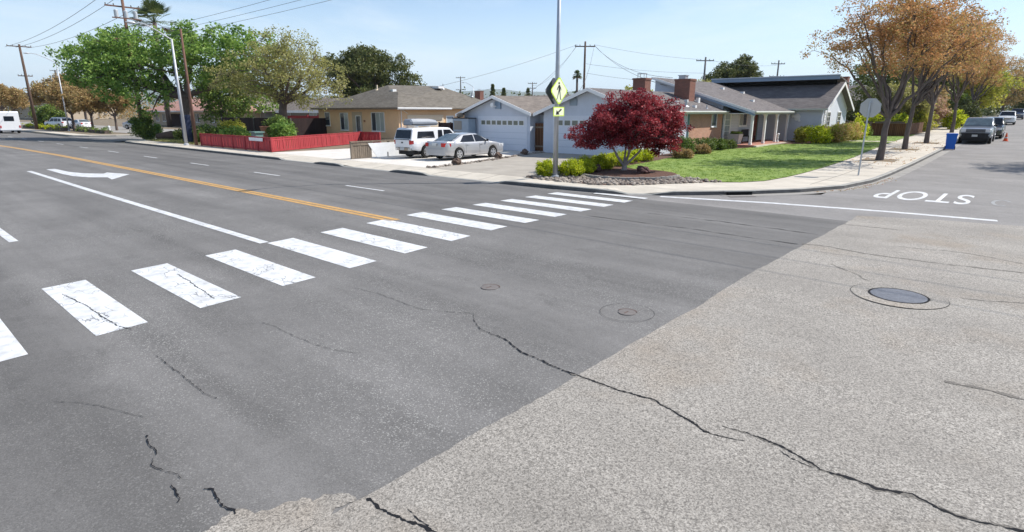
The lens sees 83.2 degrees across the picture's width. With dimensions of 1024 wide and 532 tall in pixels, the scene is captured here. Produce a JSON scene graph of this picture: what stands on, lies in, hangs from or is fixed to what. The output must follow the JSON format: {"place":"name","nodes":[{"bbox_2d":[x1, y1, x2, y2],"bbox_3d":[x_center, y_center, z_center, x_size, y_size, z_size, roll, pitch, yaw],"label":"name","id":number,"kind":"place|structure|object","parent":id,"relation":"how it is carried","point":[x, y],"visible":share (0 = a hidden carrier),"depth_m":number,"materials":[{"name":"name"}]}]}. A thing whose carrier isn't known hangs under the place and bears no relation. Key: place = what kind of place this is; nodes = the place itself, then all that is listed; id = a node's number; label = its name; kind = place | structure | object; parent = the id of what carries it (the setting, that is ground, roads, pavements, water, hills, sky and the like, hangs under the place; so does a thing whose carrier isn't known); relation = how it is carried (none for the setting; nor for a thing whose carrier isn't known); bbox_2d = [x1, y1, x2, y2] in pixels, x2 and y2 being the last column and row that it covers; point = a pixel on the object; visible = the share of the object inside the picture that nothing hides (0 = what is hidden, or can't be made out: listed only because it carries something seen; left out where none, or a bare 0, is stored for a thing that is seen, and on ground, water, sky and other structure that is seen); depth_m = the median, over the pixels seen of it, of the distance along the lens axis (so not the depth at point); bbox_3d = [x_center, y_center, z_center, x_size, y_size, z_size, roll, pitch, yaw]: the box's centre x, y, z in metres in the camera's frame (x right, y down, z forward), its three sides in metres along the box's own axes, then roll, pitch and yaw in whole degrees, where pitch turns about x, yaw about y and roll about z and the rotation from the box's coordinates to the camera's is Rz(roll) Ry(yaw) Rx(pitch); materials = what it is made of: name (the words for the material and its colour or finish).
{"place":"outdoors","nodes":[
{"label":"outdoors","id":0,"kind":"place"},
{"bbox_2d":[20,122,176,132],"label":"car park","id":1,"kind":"structure","parent":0,"point":[121,129],"depth_m":88.52,"materials":[{"name":"grey asphalt"}]},
{"bbox_2d":[88,89,133,129],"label":"orange tree","id":2,"kind":"object","parent":1,"relation":"on","point":[118,106],"visible":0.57,"depth_m":82.88,"materials":[{"name":"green plant"}]},
{"bbox_2d":[19,116,211,134],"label":"yard ground","id":3,"kind":"structure","parent":0,"point":[105,122],"depth_m":110.76,"materials":[{"name":"beige concrete"}]},
{"bbox_2d":[0,83,29,110],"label":"orange tree","id":4,"kind":"object","parent":3,"relation":"on","point":[13,97],"visible":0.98,"depth_m":125.63,"materials":[{"name":"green plant"}]},
{"bbox_2d":[6,44,38,128],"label":"utility pole","id":5,"kind":"object","parent":3,"relation":"on","point":[19,46],"visible":0.94,"depth_m":89.31,"materials":[{"name":"brown wood"}]},
{"bbox_2d":[21,73,70,110],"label":"orange tree","id":6,"kind":"object","parent":3,"relation":"on","point":[37,99],"visible":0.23,"depth_m":103.89,"materials":[{"name":"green plant"}]},
{"bbox_2d":[28,103,65,124],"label":"dark shrub tree","id":7,"kind":"object","parent":3,"relation":"on","point":[45,112],"visible":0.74,"depth_m":100.56,"materials":[{"name":"green plant"}]},
{"bbox_2d":[37,81,86,129],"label":"orange tree","id":8,"kind":"object","parent":3,"relation":"on","point":[52,95],"visible":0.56,"depth_m":82.60,"materials":[{"name":"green plant"}]},
{"bbox_2d":[16,99,116,119],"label":"white building","id":9,"kind":"structure","parent":3,"relation":"on","point":[76,115],"depth_m":185.64,"materials":[{"name":"beige paint"}]},
{"bbox_2d":[60,87,106,128],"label":"orange tree","id":10,"kind":"object","parent":3,"relation":"on","point":[79,102],"visible":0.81,"depth_m":80.45,"materials":[{"name":"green plant"}]},
{"bbox_2d":[129,0,176,126],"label":"palm tree","id":11,"kind":"object","parent":3,"relation":"on","point":[152,6],"visible":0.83,"depth_m":94.47,"materials":[{"name":"green plant"}]},
{"bbox_2d":[144,97,259,126],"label":"pink roof house","id":12,"kind":"structure","parent":3,"relation":"on","point":[175,115],"depth_m":102.52,"materials":[{"name":"beige paint"}]},
{"bbox_2d":[254,93,343,117],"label":"grey house","id":13,"kind":"structure","parent":3,"relation":"on","point":[293,109],"depth_m":87.77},
{"bbox_2d":[311,41,426,97],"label":"broad tree","id":14,"kind":"object","parent":3,"relation":"on","point":[366,68],"visible":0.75,"depth_m":94.60,"materials":[{"name":"green plant"}]},
{"bbox_2d":[75,136,156,141],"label":"side road","id":15,"kind":"structure","parent":0,"point":[118,138],"depth_m":62.01,"materials":[{"name":"grey asphalt"}]},
{"bbox_2d":[104,0,142,117],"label":"utility pole","id":16,"kind":"object","parent":15,"relation":"on","point":[125,15],"visible":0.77,"depth_m":56.67,"materials":[{"name":"brown wood"}]},
{"bbox_2d":[190,72,255,123],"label":"garden tree","id":17,"kind":"object","parent":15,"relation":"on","point":[239,108],"visible":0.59,"depth_m":72.55,"materials":[{"name":"green plant"}]},
{"bbox_2d":[149,137,393,152],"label":"yard ground","id":18,"kind":"structure","parent":0,"point":[346,146],"depth_m":44.09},
{"bbox_2d":[42,18,291,130],"bbox_3d":[-34.252,-18.436,57.371,24.061,11.629,11.489,4,15,14],"label":"green tree","id":19,"kind":"object","parent":18,"relation":"on","point":[115,73],"visible":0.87,"depth_m":55.68,"materials":[{"name":"green plant"}]},
{"bbox_2d":[179,29,197,144],"bbox_3d":[-25.841,-14.185,46.098,0.260,8.900,0.260,13,20,40],"label":"utility pole","id":20,"kind":"object","parent":18,"relation":"on","point":[190,98],"visible":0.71,"depth_m":46.10,"materials":[{"name":"brown wood"}]},
{"bbox_2d":[221,117,326,135],"bbox_3d":[-27.276,-16.379,67.567,17.000,2.050,6.100,13,20,40],"label":"dark fence","id":21,"kind":"object","parent":18,"relation":"on","point":[309,126],"visible":0.37,"depth_m":62.26,"materials":[{"name":"black wood"}]},
{"bbox_2d":[202,24,352,118],"bbox_3d":[-21.107,-16.490,52.387,13.761,10.313,10.162,13,20,40],"label":"olive tree","id":22,"kind":"object","parent":18,"relation":"on","point":[282,98],"visible":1,"depth_m":51.11,"materials":[{"name":"green plant"}]},
{"bbox_2d":[270,117,296,145],"bbox_3d":[-18.318,-10.693,46.297,2.104,2.516,2.229,1,15,3],"label":"yard bush","id":23,"kind":"object","parent":18,"relation":"on","point":[282,129],"visible":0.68,"depth_m":45.93,"materials":[{"name":"green plant"}]},
{"bbox_2d":[199,131,380,151],"bbox_3d":[-17.151,-10.217,46.465,12.010,1.002,10.660,13,20,40],"label":"red fence","id":24,"kind":"object","parent":18,"relation":"on","point":[270,144],"visible":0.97,"depth_m":43.09,"materials":[{"name":"paint"}]},
{"bbox_2d":[310,84,480,138],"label":"tan house","id":25,"kind":"structure","parent":18,"relation":"on","point":[386,111],"depth_m":58.62,"materials":[{"name":"paint"}]},
{"bbox_2d":[371,112,384,131],"bbox_3d":[-13.173,-14.128,56.627,2.200,1.890,0.090,13,20,40],"label":"window","id":26,"kind":"structure","parent":25,"relation":"in","point":[377,118],"depth_m":56.63,"materials":[{"name":"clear glass"}]},
{"bbox_2d":[701,53,763,81],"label":"round tree","id":27,"kind":"object","parent":18,"relation":"on","point":[741,69],"visible":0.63,"depth_m":109.54,"materials":[{"name":"green plant"}]},
{"bbox_2d":[273,148,405,159],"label":"driveway","id":28,"kind":"structure","parent":0,"point":[343,154],"depth_m":37.68,"materials":[{"name":"beige concrete"}]},
{"bbox_2d":[349,140,404,158],"bbox_3d":[-5.705,-7.605,36.795,0.160,1.050,10.640,13,20,40],"label":"driveway fence","id":29,"kind":"object","parent":28,"relation":"on","point":[362,149],"visible":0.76,"depth_m":33.95,"materials":[{"name":"white wood"}]},
{"bbox_2d":[0,131,847,531],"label":"road","id":30,"kind":"structure","parent":0,"point":[400,389],"depth_m":7.73,"materials":[{"name":"grey asphalt"}]},
{"bbox_2d":[0,111,21,132],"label":"camper van","id":31,"kind":"object","parent":30,"relation":"on","point":[9,120],"visible":0.99,"depth_m":73.79,"materials":[{"name":"white paint"}]},
{"bbox_2d":[0,319,27,361],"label":"crosswalk stripe","id":32,"kind":"object","parent":30,"relation":"on","point":[11,347],"visible":1,"depth_m":6.95,"materials":[{"name":"white paint"}]},
{"bbox_2d":[47,169,127,178],"bbox_3d":[-18.985,-4.093,25.470,7.327,0.032,1.400,8,17,27],"label":"turn arrow","id":33,"kind":"object","parent":30,"relation":"on","point":[112,175],"visible":1,"depth_m":24.99,"materials":[{"name":"white paint"}]},
{"bbox_2d":[42,280,146,335],"bbox_3d":[-6.170,0.554,8.432,3.063,0.010,0.595,13,20,40],"label":"crosswalk stripe","id":34,"kind":"object","parent":30,"relation":"on","point":[99,301],"visible":1,"depth_m":8.27,"materials":[{"name":"white paint"}]},
{"bbox_2d":[27,171,267,242],"bbox_3d":[-13.790,-2.439,19.389,22.881,0.005,0.226,13,20,40],"label":"lane line","id":35,"kind":"object","parent":30,"relation":"on","point":[250,238],"visible":1,"depth_m":15.57,"materials":[{"name":"white paint"}]},
{"bbox_2d":[131,263,239,307],"bbox_3d":[-5.379,0.274,9.393,3.063,0.010,0.595,13,20,40],"label":"crosswalk stripe","id":36,"kind":"object","parent":30,"relation":"on","point":[166,276],"visible":1,"depth_m":9.24,"materials":[{"name":"white paint"}]},
{"bbox_2d":[2,146,393,220],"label":"line","id":37,"kind":"object","parent":30,"relation":"on","point":[231,189],"visible":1,"depth_m":19.21,"materials":[{"name":"yellow paint"}]},
{"bbox_2d":[0,145,398,219],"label":"line","id":38,"kind":"object","parent":30,"relation":"on","point":[235,188],"visible":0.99,"depth_m":19.42,"materials":[{"name":"yellow paint"}]},
{"bbox_2d":[205,249,314,285],"bbox_3d":[-4.588,-0.007,10.353,3.063,0.010,0.595,13,20,40],"label":"crosswalk stripe","id":39,"kind":"object","parent":30,"relation":"on","point":[281,275],"visible":1,"depth_m":10.22,"materials":[{"name":"white paint"}]},
{"bbox_2d":[204,493,355,531],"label":"old pavement","id":40,"kind":"structure","parent":30,"relation":"on","point":[301,514],"depth_m":4.01,"materials":[{"name":"grey asphalt"}]},
{"bbox_2d":[269,238,374,267],"bbox_3d":[-3.797,-0.287,11.314,3.063,0.010,0.595,13,20,40],"label":"crosswalk stripe","id":41,"kind":"object","parent":30,"relation":"on","point":[342,258],"visible":1,"depth_m":11.20,"materials":[{"name":"white paint"}]},
{"bbox_2d":[321,228,426,252],"bbox_3d":[-3.007,-0.567,12.275,3.063,0.011,0.595,13,20,40],"label":"crosswalk stripe","id":42,"kind":"object","parent":30,"relation":"on","point":[383,242],"visible":1,"depth_m":12.16,"materials":[{"name":"white paint"}]},
{"bbox_2d":[368,219,468,240],"bbox_3d":[-2.216,-0.847,13.236,3.063,0.010,0.595,13,20,40],"label":"crosswalk stripe","id":43,"kind":"object","parent":30,"relation":"on","point":[431,232],"visible":1,"depth_m":13.10,"materials":[{"name":"white paint"}]},
{"bbox_2d":[409,212,506,229],"bbox_3d":[-1.425,-1.124,14.198,3.063,0.007,0.595,13,20,40],"label":"crosswalk stripe","id":44,"kind":"object","parent":30,"relation":"on","point":[464,222],"visible":1,"depth_m":14.05,"materials":[{"name":"white paint"}]},
{"bbox_2d":[442,207,536,222],"bbox_3d":[-0.634,-1.358,15.171,3.063,0.014,0.595,13,20,40],"label":"crosswalk stripe","id":45,"kind":"object","parent":30,"relation":"on","point":[494,215],"visible":1,"depth_m":15.05,"materials":[{"name":"white paint"}]},
{"bbox_2d":[474,203,565,216],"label":"crosswalk stripe","id":46,"kind":"object","parent":30,"relation":"on","point":[539,212],"visible":1,"depth_m":16.08,"materials":[{"name":"white paint"}]},
{"bbox_2d":[501,199,589,210],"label":"crosswalk stripe","id":47,"kind":"object","parent":30,"relation":"on","point":[548,205],"visible":1,"depth_m":17.01,"materials":[{"name":"white paint"}]},
{"bbox_2d":[303,221,1023,531],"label":"old pavement","id":48,"kind":"structure","parent":30,"relation":"on","point":[805,352],"depth_m":5.11,"materials":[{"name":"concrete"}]},
{"bbox_2d":[473,313,1023,531],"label":"pavement crack","id":49,"kind":"object","parent":48,"relation":"on","point":[899,492],"visible":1,"depth_m":4.56,"materials":[{"name":"black asphalt"}]},
{"bbox_2d":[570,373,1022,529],"bbox_3d":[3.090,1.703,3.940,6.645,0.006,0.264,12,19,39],"label":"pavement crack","id":50,"kind":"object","parent":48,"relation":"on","point":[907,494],"visible":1,"depth_m":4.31,"materials":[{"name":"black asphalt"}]},
{"bbox_2d":[850,283,949,308],"bbox_3d":[5.601,0.428,8.364,1.218,0.016,1.201,13,20,40],"label":"manhole collar","id":51,"kind":"object","parent":48,"relation":"on","point":[914,297],"visible":1,"depth_m":8.31,"materials":[{"name":"concrete"}]},
{"bbox_2d":[350,150,535,167],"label":"driveway","id":52,"kind":"structure","parent":0,"point":[418,160],"depth_m":32.94,"materials":[{"name":"beige concrete"}]},
{"bbox_2d":[394,126,453,157],"bbox_3d":[-4.671,-7.677,35.345,2.041,1.817,5.230,13,20,40],"label":"van","id":53,"kind":"object","parent":52,"relation":"on","point":[410,141],"visible":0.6,"depth_m":33.61,"materials":[{"name":"white paint"}]},
{"bbox_2d":[425,132,502,159],"bbox_3d":[-2.714,-7.106,33.883,2.090,1.469,4.930,13,20,40],"label":"silver sedan","id":54,"kind":"object","parent":52,"relation":"on","point":[459,145],"visible":0.99,"depth_m":32.73,"materials":[{"name":"paint"}]},
{"bbox_2d":[452,118,475,132],"bbox_3d":[-3.463,-9.674,42.000,1.700,2.180,0.800,13,20,40],"label":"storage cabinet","id":55,"kind":"object","parent":52,"relation":"on","point":[466,125],"visible":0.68,"depth_m":41.46,"materials":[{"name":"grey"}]},
{"bbox_2d":[21,112,998,194],"bbox_3d":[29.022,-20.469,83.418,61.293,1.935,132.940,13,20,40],"label":"sidewalk","id":56,"kind":"structure","parent":0,"point":[872,169],"depth_m":26.12,"materials":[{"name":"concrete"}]},
{"bbox_2d":[127,111,155,138],"bbox_3d":[-36.837,-13.911,57.480,2.777,2.923,2.507,13,20,40],"label":"yard bush","id":57,"kind":"object","parent":56,"relation":"on","point":[141,127],"visible":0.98,"depth_m":57.05,"materials":[{"name":"green plant"}]},
{"bbox_2d":[125,21,188,144],"bbox_3d":[-27.622,-14.089,45.060,3.108,9.210,0.409,-10,18,-32],"label":"street lamp","id":58,"kind":"object","parent":56,"relation":"on","point":[180,102],"visible":1,"depth_m":45.73,"materials":[{"name":"grey metal"}]},
{"bbox_2d":[0,82,421,118],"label":"distant trees","id":59,"kind":"object","parent":56,"relation":"on","point":[119,117],"visible":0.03,"depth_m":186.09,"materials":[{"name":"orange plant"}]},
{"bbox_2d":[455,95,569,150],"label":"garage house","id":60,"kind":"structure","parent":56,"relation":"on","point":[510,123],"depth_m":40.04,"materials":[{"name":"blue paint"}]},
{"bbox_2d":[478,116,526,150],"bbox_3d":[-0.695,-9.269,40.348,4.600,2.350,0.075,13,20,40],"label":"garage door","id":61,"kind":"structure","parent":60,"relation":"in","point":[511,131],"depth_m":40.06,"materials":[{"name":"paint"}]},
{"bbox_2d":[125,140,957,194],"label":"kerb","id":62,"kind":"structure","parent":56,"relation":"on","point":[676,193],"depth_m":21.74,"materials":[{"name":"grey concrete"}]},
{"bbox_2d":[533,73,853,155],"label":"corner house","id":63,"kind":"structure","parent":56,"relation":"on","point":[762,109],"depth_m":44.08,"materials":[{"name":"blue paint"}]},
{"bbox_2d":[553,116,621,154],"bbox_3d":[4.620,-8.082,35.793,5.200,2.410,0.075,13,20,40],"label":"garage door","id":64,"kind":"structure","parent":63,"relation":"in","point":[564,145],"depth_m":36.50,"materials":[{"name":"paint"}]},
{"bbox_2d":[459,86,1021,115],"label":"distant trees","id":65,"kind":"object","parent":56,"relation":"on","point":[988,112],"visible":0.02,"depth_m":158.06,"materials":[{"name":"green plant"}]},
{"bbox_2d":[721,141,966,195],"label":"gutter","id":66,"kind":"object","parent":56,"relation":"on","point":[916,166],"visible":0.81,"depth_m":24.60,"materials":[{"name":"concrete"}]},
{"bbox_2d":[858,98,881,175],"bbox_3d":[14.854,-5.376,24.247,0.758,3.214,0.172,13,20,40],"label":"stop sign","id":67,"kind":"object","parent":56,"relation":"on","point":[870,107],"visible":0.9,"depth_m":24.02,"materials":[{"name":"metal"}]},
{"bbox_2d":[862,158,899,161],"bbox_3d":[19.736,-5.699,30.990,1.600,0.027,1.800,13,20,40],"label":"tree pit","id":68,"kind":"object","parent":56,"relation":"on","point":[873,159],"visible":0.84,"depth_m":30.77,"materials":[{"name":"brown soil"}]},
{"bbox_2d":[800,0,1002,159],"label":"street tree","id":69,"kind":"object","parent":68,"relation":"on","point":[904,25],"visible":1,"depth_m":29.09,"materials":[{"name":"orange plant"}]},
{"bbox_2d":[888,148,919,150],"bbox_3d":[25.686,-7.645,37.737,1.600,0.027,1.800,13,20,40],"label":"tree pit","id":70,"kind":"object","parent":56,"relation":"on","point":[902,149],"visible":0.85,"depth_m":37.53,"materials":[{"name":"brown soil"}]},
{"bbox_2d":[872,0,1014,148],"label":"street tree","id":71,"kind":"object","parent":70,"relation":"on","point":[920,97],"visible":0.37,"depth_m":35.39,"materials":[{"name":"orange plant"}]},
{"bbox_2d":[941,109,968,128],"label":"garden tree","id":72,"kind":"object","parent":56,"relation":"on","point":[960,120],"visible":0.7,"depth_m":62.61,"materials":[{"name":"green plant"}]},
{"bbox_2d":[943,95,983,124],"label":"garden tree","id":73,"kind":"object","parent":56,"relation":"on","point":[972,110],"visible":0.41,"depth_m":68.32,"materials":[{"name":"green plant"}]},
{"bbox_2d":[927,34,1020,132],"bbox_3d":[42.449,-17.687,55.011,7.610,9.820,7.732,2,15,7],"label":"street tree","id":74,"kind":"object","parent":56,"relation":"on","point":[968,78],"visible":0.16,"depth_m":54.32,"materials":[{"name":"brown plant"}]},
{"bbox_2d":[947,66,1023,108],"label":"yellow tree","id":75,"kind":"object","parent":56,"relation":"on","point":[986,99],"visible":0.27,"depth_m":87.58,"materials":[{"name":"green plant"}]},
{"bbox_2d":[948,48,1022,101],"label":"street tree","id":76,"kind":"object","parent":56,"relation":"on","point":[990,74],"visible":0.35,"depth_m":69.05,"materials":[{"name":"orange plant"}]},
{"bbox_2d":[993,54,1023,112],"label":"bare tree","id":77,"kind":"object","parent":56,"relation":"on","point":[1020,72],"visible":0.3,"depth_m":109.34,"materials":[{"name":"brown plant"}]},
{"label":"tree pit","id":78,"kind":"structure","parent":56,"relation":"on","visible":0},
{"bbox_2d":[884,11,1003,142],"bbox_3d":[30.975,-13.815,42.503,7.364,9.352,7.247,11,19,36],"label":"street tree","id":79,"kind":"object","parent":78,"relation":"on","point":[931,97],"visible":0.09,"depth_m":42.29,"materials":[{"name":"brown plant"}]},
{"bbox_2d":[0,0,1023,109],"label":"sky","id":80,"kind":"structure","parent":0,"point":[446,40],"materials":[{"name":"blue"}]},
{"bbox_2d":[435,152,597,176],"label":"driveway","id":81,"kind":"structure","parent":0,"point":[521,166],"depth_m":29.25,"materials":[{"name":"beige concrete"}]},
{"bbox_2d":[127,87,1010,111],"bbox_3d":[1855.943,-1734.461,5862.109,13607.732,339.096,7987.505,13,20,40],"label":"hills","id":82,"kind":"structure","parent":0,"point":[487,92],"depth_m":7459.44,"materials":[{"name":"green plant"}]},
{"bbox_2d":[584,168,676,176],"bbox_3d":[4.926,-4.008,24.832,4.273,0.001,3.957,13,20,40],"label":"planting bed","id":83,"kind":"object","parent":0,"point":[615,172],"visible":0.66,"depth_m":24.59,"materials":[{"name":"brown soil"}]},
{"bbox_2d":[563,87,694,169],"bbox_3d":[5.073,-6.015,25.562,5.131,3.648,3.984,13,20,40],"label":"red maple","id":84,"kind":"object","parent":83,"relation":"on","point":[635,124],"visible":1,"depth_m":24.86,"materials":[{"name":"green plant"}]},
{"bbox_2d":[627,134,912,181],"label":"lawn","id":85,"kind":"structure","parent":0,"point":[741,169],"depth_m":30.81,"materials":[{"name":"green plant"}]},
{"bbox_2d":[530,147,739,184],"bbox_3d":[9.812,-5.669,30.997,6.982,0.204,23.859,10,18,33],"label":"planting bed","id":86,"kind":"object","parent":85,"relation":"on","point":[664,156],"visible":0.21,"depth_m":32.01,"materials":[{"name":"brown soil"}]},
{"bbox_2d":[535,159,560,176],"bbox_3d":[1.477,-4.112,24.183,1.176,0.873,1.197,13,20,40],"label":"clipped shrub","id":87,"kind":"object","parent":86,"relation":"on","point":[544,168],"visible":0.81,"depth_m":23.92,"materials":[{"name":"green plant"}]},
{"bbox_2d":[551,0,560,176],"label":"street lamp","id":88,"kind":"object","parent":86,"relation":"on","point":[556,133],"visible":0.73,"depth_m":22.79,"materials":[{"name":"metal"}]},
{"bbox_2d":[551,78,566,103],"bbox_3d":[1.867,-6.916,22.775,0.012,1.000,1.000,14,20,41],"label":"crossing sign","id":89,"kind":"object","parent":88,"relation":"attached to","point":[558,90],"visible":1,"depth_m":22.76,"materials":[{"name":"yellow metal"}]},
{"bbox_2d":[559,158,586,175],"bbox_3d":[2.501,-4.078,24.028,1.194,0.903,1.208,4,15,13],"label":"clipped shrub","id":90,"kind":"object","parent":86,"relation":"on","point":[570,168],"visible":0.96,"depth_m":23.84,"materials":[{"name":"green plant"}]},
{"bbox_2d":[526,173,721,184],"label":"river rocks","id":91,"kind":"object","parent":86,"relation":"on","point":[584,179],"visible":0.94,"depth_m":22.39,"materials":[{"name":"stone"}]},
{"bbox_2d":[803,124,834,142],"bbox_3d":[23.141,-9.908,43.659,2.013,1.704,2.301,4,15,14],"label":"garden shrub","id":92,"kind":"object","parent":85,"relation":"on","point":[818,134],"visible":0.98,"depth_m":43.30,"materials":[{"name":"green plant"}]},
{"bbox_2d":[824,122,851,142],"bbox_3d":[24.860,-10.143,44.225,2.307,1.721,2.140,13,20,40],"label":"garden shrub","id":93,"kind":"object","parent":85,"relation":"on","point":[839,132],"visible":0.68,"depth_m":43.77,"materials":[{"name":"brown plant"}]},
{"bbox_2d":[555,118,1023,225],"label":"side street","id":94,"kind":"structure","parent":0,"point":[984,173],"depth_m":19.77,"materials":[{"name":"grey asphalt"}]},
{"bbox_2d":[660,196,996,220],"bbox_3d":[8.976,-1.808,17.475,8.983,0.001,0.582,9,17,29],"label":"stop line","id":95,"kind":"object","parent":94,"relation":"on","point":[835,207],"visible":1,"depth_m":17.17,"materials":[{"name":"white paint"}]},
{"bbox_2d":[873,190,974,203],"bbox_3d":[13.943,-2.365,19.553,2.620,0.001,2.815,13,20,40],"label":"stop marking","id":96,"kind":"object","parent":94,"relation":"on","point":[899,196],"visible":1,"depth_m":19.50,"materials":[{"name":"white paint"}]},
{"bbox_2d":[851,216,1023,238],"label":"old pavement","id":97,"kind":"structure","parent":94,"relation":"on","point":[1008,231],"depth_m":14.39,"materials":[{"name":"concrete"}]},
{"bbox_2d":[958,117,997,143],"bbox_3d":[36.571,-10.674,45.200,2.280,1.919,5.830,13,20,40],"label":"pickup truck","id":98,"kind":"object","parent":94,"relation":"on","point":[978,129],"visible":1,"depth_m":43.68,"materials":[{"name":"grey paint"}]},
{"bbox_2d":[913,116,978,134],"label":"yard ground","id":99,"kind":"structure","parent":0,"point":[939,126],"depth_m":67.61,"materials":[{"name":"brown soil"}]},
{"bbox_2d":[845,82,903,122],"bbox_3d":[37.098,-16.442,59.863,6.110,5.021,5.848,13,20,40],"label":"garden tree","id":100,"kind":"object","parent":99,"relation":"on","point":[857,103],"visible":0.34,"depth_m":59.09,"materials":[{"name":"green plant"}]},
{"bbox_2d":[853,112,908,123],"bbox_3d":[34.784,-13.302,54.218,5.177,2.494,3.904,13,20,40],"label":"tall hedge","id":101,"kind":"object","parent":99,"relation":"on","point":[895,118],"visible":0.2,"depth_m":53.40,"materials":[{"name":"green plant"}]},
{"bbox_2d":[849,59,926,89],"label":"garden tree","id":102,"kind":"object","parent":99,"relation":"on","point":[864,79],"visible":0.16,"depth_m":81.96,"materials":[{"name":"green plant"}]},
{"bbox_2d":[865,122,923,135],"bbox_3d":[36.505,-13.339,55.886,4.400,1.220,9.600,13,20,40],"label":"brown fence","id":103,"kind":"object","parent":99,"relation":"on","point":[896,129],"visible":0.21,"depth_m":52.45,"materials":[{"name":"brown wood"}]},
{"bbox_2d":[881,81,937,120],"bbox_3d":[40.916,-16.741,60.460,6.340,5.201,5.246,6,16,22],"label":"garden tree","id":104,"kind":"object","parent":99,"relation":"on","point":[921,106],"visible":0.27,"depth_m":59.32,"materials":[{"name":"green plant"}]},
{"bbox_2d":[925,95,953,125],"bbox_3d":[45.961,-17.053,63.907,4.458,3.843,4.193,-1,15,-4],"label":"blossom tree","id":105,"kind":"object","parent":99,"relation":"on","point":[940,109],"visible":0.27,"depth_m":62.68,"materials":[{"name":"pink plant"}]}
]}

